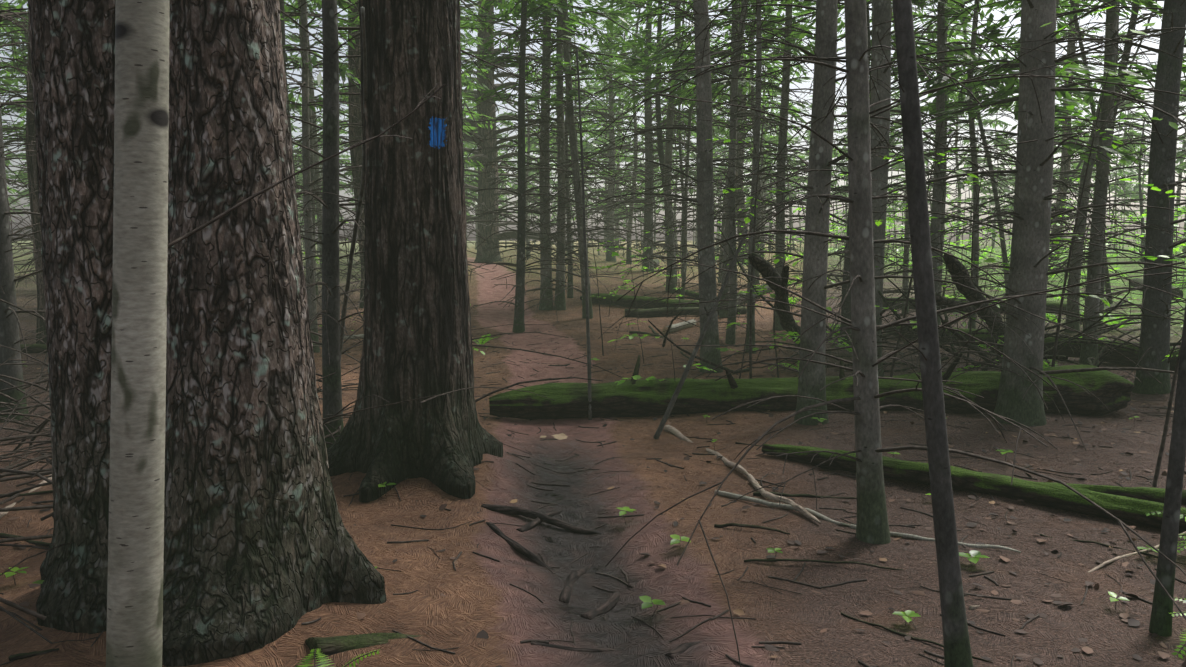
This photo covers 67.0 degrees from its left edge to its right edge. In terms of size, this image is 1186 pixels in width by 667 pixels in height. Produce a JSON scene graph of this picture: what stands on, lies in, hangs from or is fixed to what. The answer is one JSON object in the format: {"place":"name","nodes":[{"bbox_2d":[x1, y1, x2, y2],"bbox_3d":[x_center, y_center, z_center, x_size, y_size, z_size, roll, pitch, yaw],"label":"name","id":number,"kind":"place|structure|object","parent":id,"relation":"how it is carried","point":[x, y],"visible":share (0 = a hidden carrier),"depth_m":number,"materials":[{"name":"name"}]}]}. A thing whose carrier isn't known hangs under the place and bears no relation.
{"place":"outdoors","nodes":[
{"label":"outdoors","id":0,"kind":"place"},
{"bbox_2d":[0,241,1185,666],"bbox_3d":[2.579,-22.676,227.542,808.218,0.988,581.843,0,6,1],"label":"ground","id":1,"kind":"structure","parent":0,"point":[480,593],"depth_m":4.92,"materials":[{"name":"brown soil"}]},
{"bbox_2d":[0,533,49,546],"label":"fallen branch","id":2,"kind":"object","parent":1,"relation":"on","point":[5,535],"visible":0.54,"depth_m":4.72,"materials":[{"name":"wood"}]},
{"bbox_2d":[0,474,51,518],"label":"stick","id":3,"kind":"object","parent":1,"relation":"on","point":[2,514],"visible":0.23,"depth_m":5.33,"materials":[{"name":"beige wood"}]},
{"bbox_2d":[0,490,52,496],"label":"fallen branch","id":4,"kind":"object","parent":1,"relation":"on","point":[38,493],"visible":0.27,"depth_m":5.52,"materials":[{"name":"brown wood"}]},
{"bbox_2d":[8,648,58,660],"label":"stick","id":5,"kind":"object","parent":1,"relation":"on","point":[14,657],"visible":1,"depth_m":3.25,"materials":[{"name":"brown wood"}]},
{"bbox_2d":[20,344,46,352],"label":"log","id":6,"kind":"object","parent":1,"relation":"on","point":[36,348],"visible":0.17,"depth_m":12.09,"materials":[{"name":"grey wood"}]},
{"bbox_2d":[27,0,115,633],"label":"pine tree","id":7,"kind":"object","parent":1,"relation":"on","point":[72,45],"visible":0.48,"depth_m":3.41,"materials":[{"name":"brown plant"}]},
{"bbox_2d":[162,0,386,666],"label":"pine tree","id":8,"kind":"object","parent":1,"relation":"on","point":[261,549],"visible":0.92,"depth_m":3.34,"materials":[{"name":"brown plant"}]},
{"bbox_2d":[106,0,445,666],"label":"birch tree","id":9,"kind":"object","parent":1,"relation":"on","point":[134,631],"visible":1,"depth_m":1.76,"materials":[{"name":"white plant"}]},
{"bbox_2d":[0,270,622,643],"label":"dead branches","id":10,"kind":"object","parent":1,"relation":"on","point":[9,470],"visible":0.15,"depth_m":5.72,"materials":[{"name":"brown wood"}]},
{"bbox_2d":[340,6,367,355],"bbox_3d":[-1.790,-0.522,6.552,0.136,0.070,4.154,-2,-38,-21],"label":"trunk","id":11,"kind":"object","parent":1,"relation":"on","point":[355,228],"visible":0.65,"depth_m":6.17,"materials":[{"name":"brown plant"}]},
{"bbox_2d":[344,334,363,339],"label":"fallen log","id":12,"kind":"object","parent":1,"relation":"on","point":[353,337],"visible":0.23,"depth_m":13.62,"materials":[{"name":"grey wood"}]},
{"bbox_2d":[305,633,419,660],"bbox_3d":[-0.806,1.216,3.481,0.614,0.130,0.138,8,0,-36],"label":"log","id":13,"kind":"object","parent":1,"relation":"on","point":[329,646],"visible":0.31,"depth_m":3.36,"materials":[{"name":"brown wood"}]},
{"bbox_2d":[327,0,502,502],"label":"tree trunk","id":14,"kind":"object","parent":1,"relation":"on","point":[417,322],"visible":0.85,"depth_m":5.53,"materials":[{"name":"brown plant"}]},
{"bbox_2d":[486,522,553,569],"bbox_3d":[-0.364,1.163,4.784,0.079,0.060,0.727,-5,17,-41],"label":"root","id":15,"kind":"object","parent":1,"relation":"on","point":[522,550],"visible":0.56,"depth_m":4.77,"materials":[{"name":"brown wood"}]},
{"bbox_2d":[516,510,563,531],"bbox_3d":[-0.303,1.100,5.284,0.066,0.055,0.553,3,4,26],"label":"root","id":16,"kind":"object","parent":1,"relation":"on","point":[531,524],"visible":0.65,"depth_m":5.15,"materials":[{"name":"brown wood"}]},
{"bbox_2d":[481,503,601,533],"bbox_3d":[-0.290,1.089,5.231,0.768,0.069,0.108,9,9,19],"label":"root","id":17,"kind":"object","parent":1,"relation":"on","point":[516,510],"visible":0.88,"depth_m":5.26,"materials":[{"name":"brown wood"}]},
{"bbox_2d":[540,433,567,439],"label":"pale leaves","id":18,"kind":"object","parent":1,"relation":"on","point":[561,436],"visible":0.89,"depth_m":7.75,"materials":[{"name":"beige plant"}]},
{"bbox_2d":[531,641,615,651],"bbox_3d":[-0.069,1.281,3.626,0.382,0.042,0.066,8,5,-11],"label":"stick","id":19,"kind":"object","parent":1,"relation":"on","point":[575,649],"visible":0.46,"depth_m":3.60,"materials":[{"name":"brown wood"}]},
{"bbox_2d":[559,565,590,602],"bbox_3d":[-0.086,1.248,4.500,0.088,0.070,0.612,2,4,14],"label":"root","id":20,"kind":"object","parent":1,"relation":"on","point":[570,581],"visible":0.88,"depth_m":4.42,"materials":[{"name":"wood"}]},
{"bbox_2d":[576,49,591,419],"bbox_3d":[-0.077,-0.806,7.975,0.046,3.300,0.040,2,13,16],"label":"thin sapling","id":21,"kind":"object","parent":1,"relation":"on","point":[586,287],"visible":0.98,"depth_m":8.00,"materials":[{"name":"brown plant"}]},
{"bbox_2d":[0,0,1185,666],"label":"trees","id":22,"kind":"object","parent":1,"relation":"on","point":[1022,380],"visible":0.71,"depth_m":7.84,"materials":[{"name":"grey plant"}]},
{"bbox_2d":[0,0,1185,353],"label":"forest","id":23,"kind":"object","parent":1,"relation":"on","point":[958,102],"visible":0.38,"depth_m":16.75,"materials":[{"name":"green plant"}]},
{"bbox_2d":[0,316,1185,666],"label":"forest litter","id":24,"kind":"object","parent":1,"relation":"on","point":[970,622],"visible":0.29,"depth_m":5.08,"materials":[{"name":"brown plant"}]},
{"bbox_2d":[1,70,1185,666],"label":"understory","id":25,"kind":"object","parent":1,"relation":"on","point":[975,554],"visible":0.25,"depth_m":9.49,"materials":[{"name":"green plant"}]},
{"bbox_2d":[581,592,619,619],"bbox_3d":[0.053,1.275,4.170,0.069,0.065,0.445,2,2,21],"label":"root","id":26,"kind":"object","parent":1,"relation":"on","point":[610,603],"visible":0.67,"depth_m":4.12,"materials":[{"name":"wood"}]},
{"bbox_2d":[627,580,639,587],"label":"stick","id":27,"kind":"object","parent":1,"relation":"on","point":[632,584],"visible":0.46,"depth_m":4.39,"materials":[{"name":"grey wood"}]},
{"bbox_2d":[580,293,719,308],"bbox_3d":[1.130,-0.579,17.241,3.352,0.252,0.268,6,8,34],"label":"log","id":28,"kind":"object","parent":1,"relation":"on","point":[624,300],"visible":0.48,"depth_m":17.30,"materials":[{"name":"brown wood"}]},
{"bbox_2d":[653,259,659,268],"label":"log","id":29,"kind":"object","parent":1,"relation":"on","point":[656,261],"visible":0.48,"depth_m":28.96,"materials":[{"name":"grey wood"}]},
{"bbox_2d":[648,325,697,362],"bbox_3d":[1.119,0.159,13.113,0.102,0.104,3.516,-1,8,-6],"label":"stick","id":30,"kind":"object","parent":1,"relation":"on","point":[650,327],"visible":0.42,"depth_m":13.96,"materials":[{"name":"grey wood"}]},
{"bbox_2d":[663,319,695,333],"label":"fallen log","id":31,"kind":"object","parent":1,"relation":"on","point":[681,324],"visible":0.75,"depth_m":14.55,"materials":[{"name":"grey wood"}]},
{"bbox_2d":[665,642,701,658],"bbox_3d":[0.386,1.267,3.577,0.220,0.064,0.069,-9,10,-32],"label":"root","id":32,"kind":"object","parent":1,"relation":"on","point":[680,648],"visible":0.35,"depth_m":3.54,"materials":[{"name":"wood"}]},
{"bbox_2d":[623,306,746,317],"bbox_3d":[1.669,-0.393,16.137,2.272,0.175,0.172,-2,6,-11],"label":"cut log","id":33,"kind":"object","parent":1,"relation":"on","point":[654,312],"visible":0.62,"depth_m":16.01,"materials":[{"name":"brown wood"}]},
{"bbox_2d":[675,288,698,297],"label":"log","id":34,"kind":"object","parent":1,"relation":"on","point":[690,293],"visible":0.25,"depth_m":19.09,"materials":[{"name":"wood"}]},
{"bbox_2d":[653,229,747,438],"bbox_3d":[0.866,0.033,7.232,0.050,1.888,0.063,28,17,21],"label":"leaning pole","id":35,"kind":"object","parent":1,"relation":"on","point":[679,387],"visible":0.96,"depth_m":7.26,"materials":[{"name":"grey plant"}]},
{"bbox_2d":[664,425,748,475],"bbox_3d":[0.880,0.912,6.913,0.121,0.113,1.761,-1,5,-14],"label":"stick","id":36,"kind":"object","parent":1,"relation":"on","point":[681,436],"visible":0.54,"depth_m":6.81,"materials":[{"name":"grey wood"}]},
{"bbox_2d":[630,331,795,361],"bbox_3d":[1.672,0.178,12.978,0.223,0.094,3.351,-5,9,-37],"label":"fallen log","id":37,"kind":"object","parent":1,"relation":"on","point":[637,332],"visible":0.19,"depth_m":14.03,"materials":[{"name":"wood"}]},
{"bbox_2d":[719,283,771,304],"bbox_3d":[3.314,-0.817,18.799,0.280,0.250,4.481,3,9,24],"label":"log","id":38,"kind":"object","parent":1,"relation":"on","point":[745,301],"visible":0.25,"depth_m":18.28,"materials":[{"name":"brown wood"}]},
{"bbox_2d":[714,523,789,534],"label":"stick","id":39,"kind":"object","parent":1,"relation":"on","point":[742,525],"visible":1,"depth_m":4.95,"materials":[{"name":"brown wood"}]},
{"bbox_2d":[748,253,800,350],"bbox_3d":[2.197,-0.219,10.158,0.266,0.245,5.142,2,-10,19],"label":"leaning snag","id":40,"kind":"object","parent":1,"relation":"on","point":[762,266],"visible":0.56,"depth_m":8.66,"materials":[{"name":"brown wood"}]},
{"bbox_2d":[778,265,789,314],"bbox_3d":[1.913,-0.418,8.966,0.124,0.149,1.975,1,-10,12],"label":"leaning snag fork","id":41,"kind":"object","parent":40,"relation":"attached to","point":[783,283],"visible":0.75,"depth_m":8.59,"materials":[{"name":"brown wood"}]},
{"bbox_2d":[714,490,849,526],"bbox_3d":[1.122,1.039,5.395,0.053,0.058,0.983,-5,7,-42],"label":"stick","id":42,"kind":"object","parent":1,"relation":"on","point":[759,501],"visible":0.81,"depth_m":5.43,"materials":[{"name":"grey wood"}]},
{"bbox_2d":[747,474,820,523],"bbox_3d":[1.143,1.018,5.546,0.104,0.067,1.068,-1,5,-12],"label":"stick","id":43,"kind":"object","parent":1,"relation":"on","point":[774,497],"visible":0.94,"depth_m":5.46,"materials":[{"name":"grey wood"}]},
{"bbox_2d":[753,492,856,498],"bbox_3d":[1.352,1.034,5.704,0.657,0.043,0.046,1,6,7],"label":"fallen branch","id":44,"kind":"object","parent":1,"relation":"on","point":[786,495],"visible":0.67,"depth_m":5.70,"materials":[{"name":"wood"}]},
{"bbox_2d":[489,365,1133,419],"bbox_3d":[2.071,0.596,8.556,6.105,0.508,0.556,-1,6,-2],"label":"fallen log","id":45,"kind":"object","parent":1,"relation":"on","point":[1111,391],"visible":0.69,"depth_m":8.39,"materials":[{"name":"green plant"}]},
{"bbox_2d":[631,355,640,383],"bbox_3d":[0.403,0.364,8.502,0.074,0.353,0.076,2,-26,22],"label":"log stub","id":46,"kind":"object","parent":45,"relation":"on","point":[636,369],"visible":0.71,"depth_m":8.49,"materials":[{"name":"brown wood"}]},
{"bbox_2d":[726,369,737,388],"bbox_3d":[1.270,0.420,8.246,0.076,0.071,0.501,2,-22,19],"label":"log stub","id":47,"kind":"object","parent":45,"relation":"on","point":[732,382],"visible":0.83,"depth_m":8.26,"materials":[{"name":"brown wood"}]},
{"bbox_2d":[839,357,844,379],"bbox_3d":[2.375,0.367,8.539,0.064,0.302,0.061,0,-15,-1],"label":"log stub","id":48,"kind":"object","parent":45,"relation":"attached to","point":[841,373],"visible":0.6,"depth_m":8.52,"materials":[{"name":"brown wood"}]},
{"bbox_2d":[942,353,962,381],"bbox_3d":[3.341,0.345,8.386,0.076,0.451,0.069,-2,45,-20],"label":"log stub","id":49,"kind":"object","parent":45,"relation":"on","point":[948,372],"visible":0.73,"depth_m":8.36,"materials":[{"name":"brown wood"}]},
{"bbox_2d":[744,559,902,569],"bbox_3d":[1.149,1.150,4.497,0.772,0.025,0.068,0,6,10],"label":"stick","id":50,"kind":"object","parent":1,"relation":"on","point":[803,560],"visible":0.98,"depth_m":4.52,"materials":[{"name":"brown wood"}]},
{"bbox_2d":[648,226,1183,373],"bbox_3d":[4.008,-0.379,10.710,6.216,1.814,4.366,1,6,13],"label":"brush pile","id":51,"kind":"object","parent":1,"relation":"on","point":[1046,348],"visible":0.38,"depth_m":10.31,"materials":[{"name":"brown wood"}]},
{"bbox_2d":[841,612,992,662],"bbox_3d":[1.291,1.232,3.643,0.026,0.024,0.683,-5,5,-38],"label":"stick","id":52,"kind":"object","parent":1,"relation":"on","point":[894,631],"visible":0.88,"depth_m":3.67,"materials":[{"name":"brown wood"}]},
{"bbox_2d":[850,524,1020,552],"bbox_3d":[1.824,1.107,4.822,0.868,0.035,0.044,3,7,29],"label":"stick","id":53,"kind":"object","parent":1,"relation":"on","point":[896,534],"visible":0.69,"depth_m":4.80,"materials":[{"name":"wood"}]},
{"bbox_2d":[943,320,1000,368],"bbox_3d":[4.097,0.171,9.585,0.091,0.101,3.263,4,-7,33],"label":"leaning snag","id":54,"kind":"object","parent":1,"relation":"on","point":[963,338],"visible":0.58,"depth_m":9.14,"materials":[{"name":"brown wood"}]},
{"bbox_2d":[761,444,1185,533],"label":"mossy log","id":55,"kind":"object","parent":1,"relation":"on","point":[1121,508],"visible":0.73,"depth_m":5.56,"materials":[{"name":"green plant"}]},
{"bbox_2d":[943,251,1004,349],"bbox_3d":[4.519,-0.213,10.229,0.244,0.237,6.306,3,-6,30],"label":"leaning snag","id":56,"kind":"object","parent":1,"relation":"on","point":[954,265],"visible":0.62,"depth_m":8.66,"materials":[{"name":"brown wood"}]},
{"bbox_2d":[935,293,981,318],"bbox_3d":[3.628,-0.283,8.829,0.134,0.143,3.321,4,0,32],"label":"leaning snag fork","id":57,"kind":"object","parent":56,"relation":"attached to","point":[940,300],"visible":0.52,"depth_m":8.32,"materials":[{"name":"brown wood"}]},
{"bbox_2d":[882,297,1066,312],"bbox_3d":[6.997,-0.546,17.199,4.182,0.272,0.295,2,6,13],"label":"log","id":58,"kind":"object","parent":1,"relation":"on","point":[1050,304],"visible":0.21,"depth_m":16.97,"materials":[{"name":"wood"}]},
{"bbox_2d":[883,325,1178,370],"bbox_3d":[6.057,0.149,12.148,0.339,0.328,4.681,-5,9,-41],"label":"log","id":59,"kind":"object","parent":1,"relation":"on","point":[1115,357],"visible":0.25,"depth_m":11.70,"materials":[{"name":"wood"}]},
{"bbox_2d":[969,531,1185,609],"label":"stick","id":60,"kind":"object","parent":1,"relation":"on","point":[1095,568],"visible":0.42,"depth_m":4.52,"materials":[{"name":"wood"}]},
{"bbox_2d":[1081,297,1131,321],"bbox_3d":[9.713,-0.452,17.041,0.153,0.120,4.728,5,11,42],"label":"fallen branch","id":61,"kind":"object","parent":1,"relation":"on","point":[1117,302],"visible":0.19,"depth_m":17.70,"materials":[{"name":"grey wood"}]},
{"bbox_2d":[1040,534,1185,564],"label":"stick","id":62,"kind":"object","parent":1,"relation":"on","point":[1083,541],"visible":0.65,"depth_m":4.72,"materials":[{"name":"brown wood"}]},
{"bbox_2d":[1042,482,1185,504],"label":"mossy log","id":63,"kind":"object","parent":1,"relation":"on","point":[1151,494],"visible":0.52,"depth_m":5.63,"materials":[{"name":"green plant"}]},
{"bbox_2d":[1131,278,1182,299],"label":"log","id":64,"kind":"object","parent":1,"relation":"on","point":[1140,281],"visible":0.27,"depth_m":18.83,"materials":[{"name":"grey wood"}]},
{"bbox_2d":[0,0,1185,240],"label":"sky","id":65,"kind":"structure","parent":0,"point":[997,15],"materials":[{"name":"white"}]}
]}

